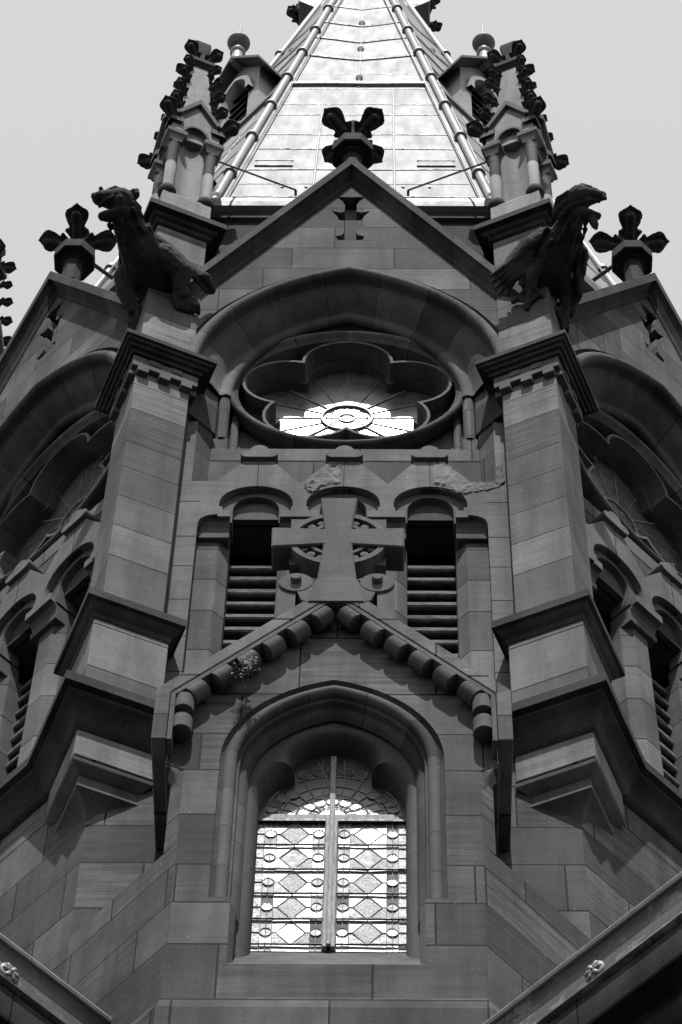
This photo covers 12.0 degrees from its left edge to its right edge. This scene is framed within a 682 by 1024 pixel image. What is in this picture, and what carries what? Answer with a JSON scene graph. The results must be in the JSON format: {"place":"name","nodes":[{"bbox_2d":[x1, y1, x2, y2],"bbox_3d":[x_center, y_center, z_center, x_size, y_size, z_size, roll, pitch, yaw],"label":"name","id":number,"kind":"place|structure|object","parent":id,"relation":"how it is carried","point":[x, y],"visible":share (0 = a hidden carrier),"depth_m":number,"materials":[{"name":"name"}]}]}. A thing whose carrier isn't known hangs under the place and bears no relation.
{"place":"outdoors","nodes":[
{"label":"outdoors","id":0,"kind":"place"},
{"bbox_2d":[0,933,111,1023],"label":"church wing","id":1,"kind":"structure","parent":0,"point":[33,991],"depth_m":23.81,"materials":[{"name":"grey stone"}]},
{"bbox_2d":[0,0,681,347],"label":"sky","id":2,"kind":"structure","parent":0,"point":[84,83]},
{"bbox_2d":[483,872,681,1023],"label":"church wing","id":3,"kind":"structure","parent":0,"point":[626,968],"depth_m":22.57,"materials":[{"name":"grey stone"}]},
{"label":"ground","id":4,"kind":"structure","parent":0,"visible":0},
{"bbox_2d":[0,0,681,1023],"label":"church tower","id":5,"kind":"structure","parent":4,"relation":"on","point":[450,792],"depth_m":31.46,"materials":[{"name":"stone"}]},
{"bbox_2d":[0,239,16,355],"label":"pinnacle","id":6,"kind":"object","parent":5,"relation":"on","point":[8,267],"visible":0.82,"depth_m":42.98,"materials":[{"name":"stone"}]},
{"bbox_2d":[0,410,114,591],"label":"rose window","id":7,"kind":"structure","parent":5,"relation":"in","point":[58,484],"depth_m":36.40,"materials":[{"name":"stone"}]},
{"bbox_2d":[38,203,116,280],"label":"gable finial","id":8,"kind":"object","parent":5,"relation":"on","point":[74,256],"visible":1,"depth_m":40.38,"materials":[{"name":"stone"}]},
{"bbox_2d":[95,263,113,279],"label":"finial strut","id":9,"kind":"object","parent":5,"relation":"attached to","point":[104,272],"visible":0.42,"depth_m":40.61,"materials":[{"name":"metal"}]},
{"bbox_2d":[91,185,215,329],"bbox_3d":[-2.079,-2.719,35.393,1.082,0.942,1.733,-20,-62,12],"label":"beast gargoyle","id":10,"kind":"object","parent":5,"relation":"attached to","point":[149,257],"visible":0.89,"depth_m":35.35,"materials":[{"name":"black stone"}]},
{"bbox_2d":[136,38,240,264],"bbox_3d":[-1.864,-4.482,39.723,1.026,6.250,1.026,20,-62,-10],"label":"pinnacle","id":11,"kind":"object","parent":5,"relation":"attached to","point":[181,162],"visible":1,"depth_m":39.14,"materials":[{"name":"stone"}]},
{"bbox_2d":[230,651,259,687],"bbox_3d":[-0.798,1.324,27.164,0.252,0.324,0.200,0,-60,1],"label":"weed plant","id":12,"kind":"object","parent":5,"relation":"attached to","point":[245,673],"visible":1,"depth_m":27.14,"materials":[{"name":"grey plant"}]},
{"bbox_2d":[219,161,296,194],"bbox_3d":[-1.032,-4.111,39.882,1.368,1.057,0.082,40,-67,-20],"label":"tie rod","id":13,"kind":"object","parent":5,"relation":"attached to","point":[264,178],"visible":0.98,"depth_m":39.94,"materials":[{"name":"metal"}]},
{"bbox_2d":[271,498,404,622],"bbox_3d":[-0.031,0.557,28.842,1.190,2.125,0.475,0,-60,1],"label":"stone cross","id":14,"kind":"object","parent":5,"relation":"on","point":[337,548],"visible":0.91,"depth_m":28.89,"materials":[{"name":"stone"}]},
{"bbox_2d":[216,331,475,449],"bbox_3d":[0.062,-1.146,34.840,2.704,2.731,0.455,0,-60,1],"label":"rose window","id":15,"kind":"structure","parent":5,"relation":"in","point":[330,389],"depth_m":35.28,"materials":[{"name":"stone"}]},
{"bbox_2d":[321,107,384,168],"bbox_3d":[0.142,-4.394,39.533,0.776,1.650,0.774,0,-60,1],"label":"gable finial","id":16,"kind":"object","parent":5,"relation":"on","point":[352,140],"visible":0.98,"depth_m":39.66,"materials":[{"name":"stone"}]},
{"bbox_2d":[407,161,485,194],"bbox_3d":[1.304,-4.103,39.848,1.397,1.057,0.083,-39,-68,21],"label":"tie rod","id":17,"kind":"object","parent":5,"relation":"attached to","point":[446,176],"visible":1,"depth_m":39.88,"materials":[{"name":"metal"}]},
{"bbox_2d":[466,39,572,272],"bbox_3d":[2.154,-4.468,39.664,1.026,6.250,1.026,-20,-62,12],"label":"pinnacle","id":18,"kind":"object","parent":5,"relation":"attached to","point":[521,158],"visible":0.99,"depth_m":39.10,"materials":[{"name":"stone"}]},
{"bbox_2d":[490,183,606,333],"bbox_3d":[2.246,-2.723,35.338,1.036,0.978,1.767,20,-62,-10],"label":"winged gargoyle","id":19,"kind":"object","parent":5,"relation":"attached to","point":[554,255],"visible":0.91,"depth_m":35.35,"materials":[{"name":"black stone"}]},
{"bbox_2d":[592,265,611,281],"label":"finial strut","id":20,"kind":"object","parent":5,"relation":"attached to","point":[601,274],"visible":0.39,"depth_m":40.52,"materials":[{"name":"metal"}]},
{"bbox_2d":[588,204,669,281],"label":"gable finial","id":21,"kind":"object","parent":5,"relation":"on","point":[632,257],"visible":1,"depth_m":40.29,"materials":[{"name":"stone"}]},
{"bbox_2d":[576,410,681,577],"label":"rose window","id":22,"kind":"structure","parent":5,"relation":"in","point":[645,496],"depth_m":36.27,"materials":[{"name":"stone"}]}
]}

